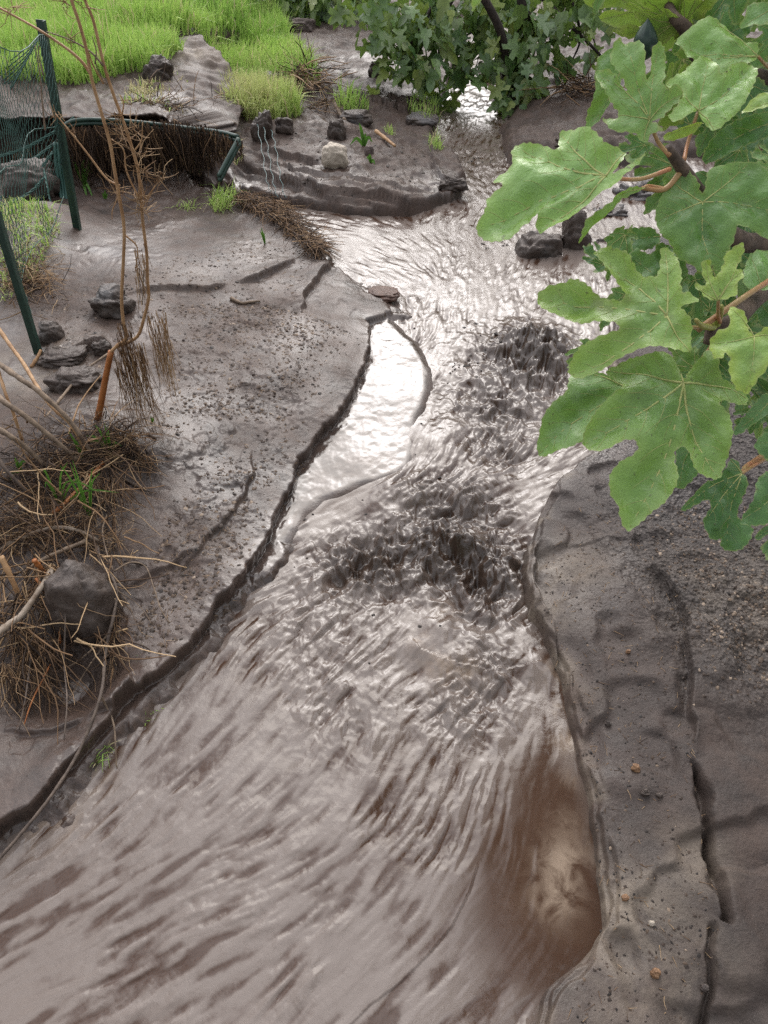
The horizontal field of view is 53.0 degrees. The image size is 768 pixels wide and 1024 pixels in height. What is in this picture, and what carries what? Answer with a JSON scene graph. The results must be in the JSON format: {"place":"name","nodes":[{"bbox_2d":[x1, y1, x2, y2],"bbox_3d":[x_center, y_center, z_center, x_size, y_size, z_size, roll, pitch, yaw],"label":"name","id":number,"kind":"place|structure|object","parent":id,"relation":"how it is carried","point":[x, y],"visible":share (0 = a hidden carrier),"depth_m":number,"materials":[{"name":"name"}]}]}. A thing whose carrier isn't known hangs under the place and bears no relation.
{"place":"outdoors","nodes":[
{"label":"outdoors","id":0,"kind":"place"},
{"bbox_2d":[0,0,329,86],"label":"meadow grass","id":1,"kind":"structure","parent":0,"point":[132,34],"depth_m":5.67,"materials":[{"name":"plant"}]},
{"bbox_2d":[264,71,286,79],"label":"stone","id":2,"kind":"object","parent":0,"point":[269,72],"visible":0.12,"depth_m":5.69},
{"bbox_2d":[0,2,714,1023],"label":"stream","id":3,"kind":"structure","parent":0,"point":[294,806],"depth_m":1.79,"materials":[{"name":"liquid"}]},
{"bbox_2d":[294,147,509,679],"bbox_3d":[0.326,-0.960,3.475,0.587,0.088,4.210,7,43,8],"label":"floating debris","id":4,"kind":"object","parent":3,"relation":"on","point":[305,519],"visible":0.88,"depth_m":3.13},
{"bbox_2d":[514,230,562,258],"bbox_3d":[0.772,-1.285,3.883,0.255,0.256,0.247,0,42,0],"label":"stone","id":5,"kind":"object","parent":3,"relation":"in","point":[532,244],"visible":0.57,"depth_m":3.78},
{"bbox_2d":[0,0,767,1023],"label":"ground","id":6,"kind":"structure","parent":0,"point":[360,428],"depth_m":2.30,"materials":[{"name":"soil"}]},
{"bbox_2d":[0,555,22,601],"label":"stick","id":7,"kind":"object","parent":6,"relation":"on","point":[6,567],"visible":0.81,"depth_m":1.96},
{"bbox_2d":[0,371,22,440],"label":"stick","id":8,"kind":"object","parent":6,"relation":"on","point":[8,400],"visible":0.73,"depth_m":2.27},
{"bbox_2d":[0,458,33,500],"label":"stick","id":9,"kind":"object","parent":6,"relation":"on","point":[6,470],"visible":0.81,"depth_m":2.13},
{"bbox_2d":[0,427,47,467],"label":"stick","id":10,"kind":"object","parent":6,"relation":"on","point":[24,446],"visible":0.94,"depth_m":2.16,"materials":[{"name":"grey wood"}]},
{"bbox_2d":[18,654,31,729],"bbox_3d":[-0.855,0.428,1.842,0.011,0.043,0.188,-5,42,-6],"label":"stick","id":11,"kind":"object","parent":6,"relation":"on","point":[28,677],"visible":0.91,"depth_m":1.83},
{"bbox_2d":[0,567,53,634],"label":"stick","id":12,"kind":"object","parent":6,"relation":"on","point":[23,612],"visible":0.88,"depth_m":1.90,"materials":[{"name":"brown wood"}]},
{"bbox_2d":[1,157,60,200],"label":"stone","id":13,"kind":"object","parent":6,"relation":"on","point":[54,190],"visible":0.44,"depth_m":4.07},
{"bbox_2d":[29,349,41,367],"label":"stick","id":14,"kind":"object","parent":6,"relation":"on","point":[33,363],"visible":1,"depth_m":2.77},
{"bbox_2d":[0,194,71,301],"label":"grass clump","id":15,"kind":"object","parent":6,"relation":"on","point":[38,220],"visible":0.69,"depth_m":3.52,"materials":[{"name":"plant"}]},
{"bbox_2d":[0,137,72,166],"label":"root fringe","id":16,"kind":"object","parent":6,"relation":"hanging from","point":[27,151],"visible":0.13,"depth_m":4.45,"materials":[{"name":"plant"}]},
{"bbox_2d":[24,664,50,723],"bbox_3d":[-0.833,0.437,1.847,0.006,0.022,0.159,4,42,4],"label":"stick","id":17,"kind":"object","parent":6,"relation":"on","point":[36,691],"visible":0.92,"depth_m":1.84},
{"bbox_2d":[0,226,76,319],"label":"straw pile","id":18,"kind":"object","parent":6,"relation":"on","point":[37,277],"visible":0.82,"depth_m":3.19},
{"bbox_2d":[0,19,81,353],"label":"wire fence","id":19,"kind":"object","parent":6,"relation":"on","point":[65,163],"visible":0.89,"depth_m":3.11,"materials":[{"name":"metal"}]},
{"bbox_2d":[53,142,67,198],"bbox_3d":[-1.737,-1.799,4.137,0.060,0.325,0.134,10,43,10],"label":"steel strip","id":20,"kind":"object","parent":19,"relation":"hanging from","point":[62,192],"visible":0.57,"depth_m":4.13,"materials":[{"name":"green metal"}]},
{"bbox_2d":[51,119,246,187],"bbox_3d":[-1.304,-1.958,4.281,1.188,0.424,0.777,0,42,0],"label":"root mat","id":21,"kind":"object","parent":19,"relation":"hanging from","point":[167,141],"visible":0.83,"depth_m":4.20,"materials":[{"name":"plant roots"}]},
{"bbox_2d":[64,117,239,140],"bbox_3d":[-1.217,-2.071,4.151,1.006,0.102,0.249,8,43,9],"label":"bent post","id":22,"kind":"object","parent":21,"relation":"on","point":[89,121],"visible":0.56,"depth_m":4.14,"materials":[{"name":"metal"}]},
{"bbox_2d":[0,328,85,449],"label":"stick","id":23,"kind":"object","parent":6,"relation":"on","point":[18,356],"visible":0.84,"depth_m":2.35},
{"bbox_2d":[0,362,91,452],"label":"stick","id":24,"kind":"object","parent":6,"relation":"on","point":[27,383],"visible":0.98,"depth_m":2.23,"materials":[{"name":"grey wood"}]},
{"bbox_2d":[35,578,60,643],"bbox_3d":[-0.848,0.249,1.965,0.024,0.123,0.138,-21,46,-22],"label":"stick","id":25,"kind":"object","parent":6,"relation":"on","point":[36,579],"visible":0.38,"depth_m":1.96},
{"bbox_2d":[0,593,102,735],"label":"root fringe","id":26,"kind":"object","parent":6,"relation":"on","point":[8,671],"visible":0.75,"depth_m":1.88,"materials":[{"name":"plant"}]},
{"bbox_2d":[38,320,64,344],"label":"stone","id":27,"kind":"object","parent":6,"relation":"on","point":[51,331],"visible":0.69,"depth_m":2.84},
{"bbox_2d":[22,539,85,572],"bbox_3d":[-0.887,0.117,2.072,0.178,0.019,0.018,-29,49,-28],"label":"stick","id":28,"kind":"object","parent":6,"relation":"on","point":[74,545],"visible":0.72,"depth_m":2.08,"materials":[{"name":"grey wood"}]},
{"bbox_2d":[36,342,87,368],"bbox_3d":[-1.171,-0.573,2.810,0.183,0.063,0.166,0,42,0],"label":"stone","id":29,"kind":"object","parent":6,"relation":"on","point":[57,358],"visible":0.96,"depth_m":2.77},
{"bbox_2d":[63,614,67,739],"bbox_3d":[-0.773,0.339,1.845,0.025,0.118,0.418,-10,43,-10],"label":"stick","id":30,"kind":"object","parent":6,"relation":"on","point":[65,617],"visible":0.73,"depth_m":1.85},
{"bbox_2d":[43,365,101,393],"bbox_3d":[-1.073,-0.453,2.654,0.191,0.109,0.154,0,42,0],"label":"stone","id":31,"kind":"object","parent":6,"relation":"on","point":[82,379],"visible":0.82,"depth_m":2.61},
{"bbox_2d":[45,353,106,416],"bbox_3d":[-1.037,-0.431,2.574,0.044,0.047,0.453,5,42,6],"label":"stick","id":32,"kind":"object","parent":6,"relation":"on","point":[61,397],"visible":0.63,"depth_m":2.55,"materials":[{"name":"grey wood"}]},
{"bbox_2d":[69,432,82,458],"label":"grass weed","id":33,"kind":"object","parent":6,"relation":"on","point":[76,443],"depth_m":2.25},
{"bbox_2d":[51,461,104,513],"bbox_3d":[-0.871,-0.069,2.206,0.024,0.029,0.226,17,45,18],"label":"stick","id":34,"kind":"object","parent":6,"relation":"on","point":[68,498],"visible":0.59,"depth_m":2.18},
{"bbox_2d":[60,463,98,515],"bbox_3d":[-0.817,-0.057,2.111,0.101,0.234,0.022,0,42,0],"label":"grass weed","id":35,"kind":"object","parent":6,"relation":"on","point":[81,491],"depth_m":2.12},
{"bbox_2d":[43,462,118,503],"bbox_3d":[-0.829,-0.059,2.124,0.211,0.160,0.039,5,42,5],"label":"grass weed","id":36,"kind":"object","parent":6,"relation":"on","point":[53,490],"depth_m":2.13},
{"bbox_2d":[43,559,119,646],"bbox_3d":[-0.779,0.249,2.007,0.176,0.313,0.182,0,42,0],"label":"stone","id":37,"kind":"object","parent":6,"relation":"on","point":[69,584],"visible":0.69,"depth_m":1.92,"materials":[{"name":"rock"}]},
{"bbox_2d":[0,514,169,859],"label":"exposed root","id":38,"kind":"object","parent":6,"relation":"on","point":[45,803],"visible":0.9,"depth_m":1.83,"materials":[{"name":"grey wood"}]},
{"bbox_2d":[0,557,128,685],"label":"root fringe","id":39,"kind":"object","parent":38,"relation":"hanging from","point":[23,590],"visible":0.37,"depth_m":1.96,"materials":[{"name":"plant"}]},
{"bbox_2d":[91,573,144,688],"bbox_3d":[-0.692,0.296,1.988,0.186,0.191,0.379,0,42,0],"label":"root fringe","id":40,"kind":"object","parent":38,"relation":"hanging from","point":[112,665],"visible":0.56,"depth_m":1.95,"materials":[{"name":"plant"}]},
{"bbox_2d":[73,157,98,195],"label":"grass weed","id":41,"kind":"object","parent":6,"relation":"on","point":[84,180],"depth_m":4.27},
{"bbox_2d":[0,0,181,447],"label":"dry weed","id":42,"kind":"object","parent":6,"relation":"on","point":[121,351],"visible":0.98,"depth_m":2.05,"materials":[{"name":"plant"}]},
{"bbox_2d":[0,375,186,744],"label":"twig tangle","id":43,"kind":"object","parent":6,"relation":"on","point":[76,640],"visible":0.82,"depth_m":2.03,"materials":[{"name":"plant"}]},
{"bbox_2d":[0,466,142,590],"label":"straw pile","id":44,"kind":"object","parent":43,"relation":"on","point":[12,536],"visible":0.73,"depth_m":2.10,"materials":[{"name":"plant"}]},
{"bbox_2d":[32,558,45,574],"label":"stick","id":45,"kind":"object","parent":44,"relation":"on","point":[37,563],"visible":0.79,"depth_m":1.98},
{"bbox_2d":[0,396,169,563],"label":"straw pile","id":46,"kind":"object","parent":44,"relation":"on","point":[59,460],"visible":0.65,"depth_m":2.20,"materials":[{"name":"plant"}]},
{"bbox_2d":[10,458,24,479],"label":"grass weed","id":47,"kind":"object","parent":46,"relation":"on","point":[18,465],"depth_m":2.20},
{"bbox_2d":[0,395,82,465],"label":"stick","id":48,"kind":"object","parent":46,"relation":"on","point":[22,414],"visible":0.94,"depth_m":2.18,"materials":[{"name":"grey wood"}]},
{"bbox_2d":[24,469,165,557],"bbox_3d":[-0.819,0.028,2.224,0.366,0.280,0.298,18,45,19],"label":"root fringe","id":49,"kind":"object","parent":46,"relation":"hanging from","point":[113,493],"visible":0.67,"depth_m":2.19,"materials":[{"name":"plant"}]},
{"bbox_2d":[40,391,179,489],"bbox_3d":[-0.830,-0.256,2.333,0.422,0.282,0.484,-12,43,-13],"label":"straw pile","id":50,"kind":"object","parent":46,"relation":"on","point":[112,437],"visible":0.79,"depth_m":2.31,"materials":[{"name":"plant"}]},
{"bbox_2d":[89,423,120,454],"bbox_3d":[-0.833,-0.206,2.283,0.098,0.127,0.022,0,42,0],"label":"grass weed","id":51,"kind":"object","parent":50,"relation":"on","point":[107,438],"depth_m":2.28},
{"bbox_2d":[108,424,180,492],"bbox_3d":[-0.761,-0.174,2.342,0.274,0.259,0.245,12,43,13],"label":"root fringe","id":52,"kind":"object","parent":50,"relation":"hanging from","point":[135,454],"visible":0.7,"depth_m":2.32,"materials":[{"name":"plant"}]},
{"bbox_2d":[49,507,152,571],"bbox_3d":[-0.813,0.084,2.130,0.361,0.186,0.256,0,42,0],"label":"straw pile","id":53,"kind":"object","parent":44,"relation":"on","point":[90,549],"visible":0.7,"depth_m":2.13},
{"bbox_2d":[0,525,99,551],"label":"stick","id":54,"kind":"object","parent":53,"relation":"on","point":[54,528],"visible":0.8,"depth_m":2.11,"materials":[{"name":"brown wood"}]},
{"bbox_2d":[91,339,111,355],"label":"stone","id":55,"kind":"object","parent":6,"relation":"on","point":[101,347],"visible":0.77,"depth_m":2.82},
{"bbox_2d":[102,191,107,198],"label":"grass weed","id":56,"kind":"object","parent":6,"relation":"on","point":[104,195],"depth_m":4.17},
{"bbox_2d":[91,740,119,770],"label":"grass clump","id":57,"kind":"object","parent":6,"relation":"on","point":[102,760],"visible":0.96,"depth_m":1.80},
{"bbox_2d":[88,283,135,318],"bbox_3d":[-1.083,-0.831,3.066,0.179,0.140,0.156,0,42,0],"label":"stone","id":58,"kind":"object","parent":6,"relation":"on","point":[105,302],"visible":0.88,"depth_m":3.02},
{"bbox_2d":[124,478,152,492],"bbox_3d":[-0.735,-0.078,2.303,0.087,0.040,0.012,12,43,13],"label":"stick","id":59,"kind":"object","parent":6,"relation":"on","point":[130,482],"visible":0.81,"depth_m":2.30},
{"bbox_2d":[142,54,173,81],"bbox_3d":[-1.447,-2.801,4.953,0.208,0.241,0.174,0,42,0],"label":"stone","id":60,"kind":"object","parent":6,"relation":"on","point":[156,62],"visible":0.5,"depth_m":4.89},
{"bbox_2d":[117,59,245,125],"bbox_3d":[-1.192,-2.671,4.960,0.764,0.537,1.521,10,43,11],"label":"straw pile","id":61,"kind":"object","parent":6,"relation":"on","point":[150,102],"visible":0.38,"depth_m":4.60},
{"bbox_2d":[118,71,246,172],"bbox_3d":[-1.211,-2.455,4.828,0.836,0.466,1.116,0,42,0],"label":"grass clump","id":62,"kind":"object","parent":6,"relation":"on","point":[138,92],"visible":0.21,"depth_m":4.67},
{"bbox_2d":[166,196,200,211],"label":"grass clump","id":63,"kind":"object","parent":6,"relation":"on","point":[187,206],"visible":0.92,"depth_m":4.14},
{"bbox_2d":[36,238,370,657],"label":"mud crumbs","id":64,"kind":"object","parent":6,"relation":"on","point":[199,592],"visible":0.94,"depth_m":2.69,"materials":[{"name":"soil"}]},
{"bbox_2d":[200,177,249,212],"bbox_3d":[-0.840,-1.693,4.151,0.366,0.181,0.461,0,42,0],"label":"grass clump","id":65,"kind":"object","parent":6,"relation":"on","point":[223,199],"visible":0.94,"depth_m":4.11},
{"bbox_2d":[217,137,240,182],"bbox_3d":[-0.792,-1.802,3.939,0.037,0.180,0.198,24,47,24],"label":"fallen post","id":66,"kind":"object","parent":6,"relation":"on","point":[228,160],"visible":1,"depth_m":3.92,"materials":[{"name":"metal"}]},
{"bbox_2d":[230,296,259,304],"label":"stick","id":67,"kind":"object","parent":6,"relation":"on","point":[237,301],"visible":1,"depth_m":3.18,"materials":[{"name":"grey wood"}]},
{"bbox_2d":[250,109,273,141],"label":"stone","id":68,"kind":"object","parent":6,"relation":"on","point":[263,119],"visible":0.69,"depth_m":4.72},
{"bbox_2d":[257,124,270,190],"bbox_3d":[-0.694,-2.034,4.394,0.021,0.089,0.923,-7,43,-8],"label":"loose wire","id":69,"kind":"object","parent":68,"relation":"hanging from","point":[263,156],"visible":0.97,"depth_m":4.36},
{"bbox_2d":[263,127,278,197],"bbox_3d":[-0.649,-1.992,4.356,0.021,0.101,0.911,-7,42,-8],"label":"loose wire","id":70,"kind":"object","parent":68,"relation":"hanging from","point":[270,167],"visible":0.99,"depth_m":4.23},
{"bbox_2d":[271,130,285,196],"bbox_3d":[-0.600,-1.970,4.325,0.020,0.097,0.873,-7,42,-8],"label":"loose wire","id":71,"kind":"object","parent":68,"relation":"hanging from","point":[277,163],"visible":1,"depth_m":4.22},
{"bbox_2d":[260,228,265,243],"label":"grass weed","id":72,"kind":"object","parent":6,"relation":"on","point":[263,236],"depth_m":3.66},
{"bbox_2d":[215,64,317,120],"bbox_3d":[-0.831,-2.842,5.163,0.856,0.374,1.005,0,42,0],"label":"grass clump","id":73,"kind":"object","parent":6,"relation":"on","point":[258,93],"visible":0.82,"depth_m":4.98,"materials":[{"name":"plant"}]},
{"bbox_2d":[221,174,344,264],"bbox_3d":[-0.484,-1.508,3.961,0.556,0.389,1.252,-20,46,-20],"label":"straw band","id":74,"kind":"object","parent":6,"relation":"on","point":[315,242],"visible":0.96,"depth_m":3.89,"materials":[{"name":"plant"}]},
{"bbox_2d":[274,117,293,134],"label":"stone","id":75,"kind":"object","parent":6,"relation":"on","point":[284,125],"visible":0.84,"depth_m":4.79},
{"bbox_2d":[290,17,315,32],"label":"stone","id":76,"kind":"object","parent":6,"relation":"on","point":[306,24],"visible":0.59,"depth_m":7.14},
{"bbox_2d":[262,31,360,104],"bbox_3d":[-0.626,-3.156,5.621,0.943,0.628,1.574,0,42,0],"label":"straw pile","id":77,"kind":"object","parent":6,"relation":"on","point":[300,79],"visible":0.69,"depth_m":5.45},
{"bbox_2d":[254,0,390,26],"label":"fig bush","id":78,"kind":"object","parent":6,"relation":"on","point":[317,10],"visible":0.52,"depth_m":7.31,"materials":[{"name":"green plant"}]},
{"bbox_2d":[304,77,345,120],"bbox_3d":[-0.401,-2.683,5.141,0.368,0.314,0.646,0,42,0],"label":"straw pile","id":79,"kind":"object","parent":6,"relation":"on","point":[328,105],"visible":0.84,"depth_m":5.14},
{"bbox_2d":[321,142,348,168],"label":"stone","id":80,"kind":"object","parent":6,"relation":"on","point":[334,156],"visible":0.92,"depth_m":4.35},
{"bbox_2d":[327,118,345,140],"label":"stone","id":81,"kind":"object","parent":6,"relation":"on","point":[336,129],"visible":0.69,"depth_m":4.74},
{"bbox_2d":[332,101,345,119],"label":"stick","id":82,"kind":"object","parent":6,"relation":"on","point":[339,112],"visible":0.63,"depth_m":5.18,"materials":[{"name":"grey wood"}]},
{"bbox_2d":[243,122,439,205],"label":"mud crumbs","id":83,"kind":"object","parent":6,"relation":"on","point":[393,169],"visible":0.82,"depth_m":4.47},
{"bbox_2d":[325,72,370,109],"bbox_3d":[-0.239,-2.891,5.281,0.343,0.247,0.403,0,42,0],"label":"grass clump","id":84,"kind":"object","parent":6,"relation":"on","point":[352,103],"visible":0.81,"depth_m":5.25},
{"bbox_2d":[339,109,372,126],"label":"stone","id":85,"kind":"object","parent":6,"relation":"on","point":[362,117],"visible":0.7,"depth_m":5.04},
{"bbox_2d":[350,123,371,145],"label":"grass weed","id":86,"kind":"object","parent":6,"relation":"on","point":[363,141],"depth_m":4.64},
{"bbox_2d":[364,145,373,154],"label":"stone","id":87,"kind":"object","parent":6,"relation":"on","point":[369,149],"visible":0.78,"depth_m":4.54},
{"bbox_2d":[367,154,374,163],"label":"grass weed","id":88,"kind":"object","parent":6,"relation":"on","point":[370,159],"depth_m":4.47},
{"bbox_2d":[368,61,379,77],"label":"stone","id":89,"kind":"object","parent":6,"relation":"on","point":[371,65],"visible":0.21,"depth_m":5.71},
{"bbox_2d":[368,286,399,302],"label":"stone","id":90,"kind":"object","parent":6,"relation":"on","point":[386,294],"visible":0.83,"depth_m":3.42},
{"bbox_2d":[374,129,395,146],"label":"stick","id":91,"kind":"object","parent":6,"relation":"on","point":[383,136],"visible":1,"depth_m":4.76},
{"bbox_2d":[382,122,396,134],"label":"grass clump","id":92,"kind":"object","parent":6,"relation":"on","point":[390,128],"visible":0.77,"depth_m":5.01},
{"bbox_2d":[80,266,710,1021],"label":"straw bits","id":93,"kind":"object","parent":6,"relation":"on","point":[548,584],"visible":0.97,"depth_m":2.12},
{"bbox_2d":[406,111,438,125],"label":"stone","id":94,"kind":"object","parent":6,"relation":"on","point":[416,118],"visible":0.86,"depth_m":5.19,"materials":[{"name":"grey stone"}]},
{"bbox_2d":[405,89,445,129],"bbox_3d":[0.295,-2.824,5.414,0.338,0.286,0.663,0,42,0],"label":"grass clump","id":95,"kind":"object","parent":6,"relation":"on","point":[411,104],"visible":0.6,"depth_m":5.40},
{"bbox_2d":[424,129,444,150],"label":"grass clump","id":96,"kind":"object","parent":6,"relation":"on","point":[435,143],"visible":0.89,"depth_m":4.86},
{"bbox_2d":[438,172,468,192],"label":"stone","id":97,"kind":"object","parent":6,"relation":"on","point":[453,182],"visible":0.98,"depth_m":4.30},
{"bbox_2d":[328,0,624,118],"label":"fig bush","id":98,"kind":"object","parent":6,"relation":"on","point":[416,26],"visible":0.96,"depth_m":5.30,"materials":[{"name":"green plant"}]},
{"bbox_2d":[554,132,559,146],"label":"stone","id":99,"kind":"object","parent":6,"relation":"on","point":[556,144],"visible":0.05,"depth_m":4.76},
{"bbox_2d":[518,48,624,116],"bbox_3d":[1.435,-2.968,5.377,0.815,0.613,1.158,20,46,21],"label":"straw pile","id":100,"kind":"object","parent":6,"relation":"on","point":[584,87],"visible":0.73,"depth_m":5.31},
{"bbox_2d":[561,210,591,249],"bbox_3d":[0.964,-1.378,3.925,0.182,0.357,0.203,0,42,0],"label":"stone","id":101,"kind":"object","parent":6,"relation":"on","point":[573,226],"visible":0.34,"depth_m":3.83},
{"bbox_2d":[596,238,605,242],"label":"stone","id":102,"kind":"object","parent":6,"relation":"on","point":[599,240],"visible":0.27,"depth_m":3.93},
{"bbox_2d":[604,720,611,726],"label":"pebble","id":103,"kind":"object","parent":6,"relation":"on","point":[607,723],"visible":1,"depth_m":1.82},
{"bbox_2d":[593,203,627,216],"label":"stone","id":104,"kind":"object","parent":6,"relation":"on","point":[618,210],"visible":0.22,"depth_m":4.19,"materials":[{"name":"grey stone"}]},
{"bbox_2d":[471,0,767,559],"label":"fig tree","id":105,"kind":"object","parent":6,"relation":"on","point":[706,84],"visible":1,"depth_m":0.71,"materials":[{"name":"green plant"}]},
{"bbox_2d":[621,894,628,901],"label":"pebble","id":106,"kind":"object","parent":6,"relation":"on","point":[624,897],"visible":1,"depth_m":1.52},
{"bbox_2d":[534,499,717,1023],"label":"mud crumbs","id":107,"kind":"object","parent":6,"relation":"on","point":[686,966],"visible":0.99,"depth_m":1.74,"materials":[{"name":"soil"}]},
{"bbox_2d":[612,178,653,200],"bbox_3d":[1.466,-1.814,4.451,0.307,0.224,0.269,0,42,0],"label":"stone","id":108,"kind":"object","parent":6,"relation":"on","point":[642,195],"visible":0.2,"depth_m":4.38,"materials":[{"name":"grey stone"}]},
{"bbox_2d":[631,763,640,772],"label":"pebble","id":109,"kind":"object","parent":6,"relation":"on","point":[635,767],"visible":1,"depth_m":1.72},
{"bbox_2d":[640,789,649,796],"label":"pebble","id":110,"kind":"object","parent":6,"relation":"on","point":[644,793],"visible":1,"depth_m":1.68,"materials":[{"name":"stone"}]},
{"bbox_2d":[648,920,654,926],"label":"pebble","id":111,"kind":"object","parent":6,"relation":"on","point":[651,923],"visible":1,"depth_m":1.49,"materials":[{"name":"beige stone"}]},
{"bbox_2d":[650,967,660,978],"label":"pebble","id":112,"kind":"object","parent":6,"relation":"on","point":[655,972],"visible":1,"depth_m":1.42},
{"bbox_2d":[656,792,662,797],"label":"pebble","id":113,"kind":"object","parent":6,"relation":"on","point":[659,794],"visible":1,"depth_m":1.67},
{"bbox_2d":[699,983,709,992],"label":"pebble","id":114,"kind":"object","parent":6,"relation":"on","point":[704,988],"visible":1,"depth_m":1.40,"materials":[{"name":"stone"}]},
{"bbox_2d":[643,495,767,758],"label":"gravel","id":115,"kind":"structure","parent":6,"relation":"on","point":[764,609],"depth_m":2.08,"materials":[{"name":"gravel"}]}
]}

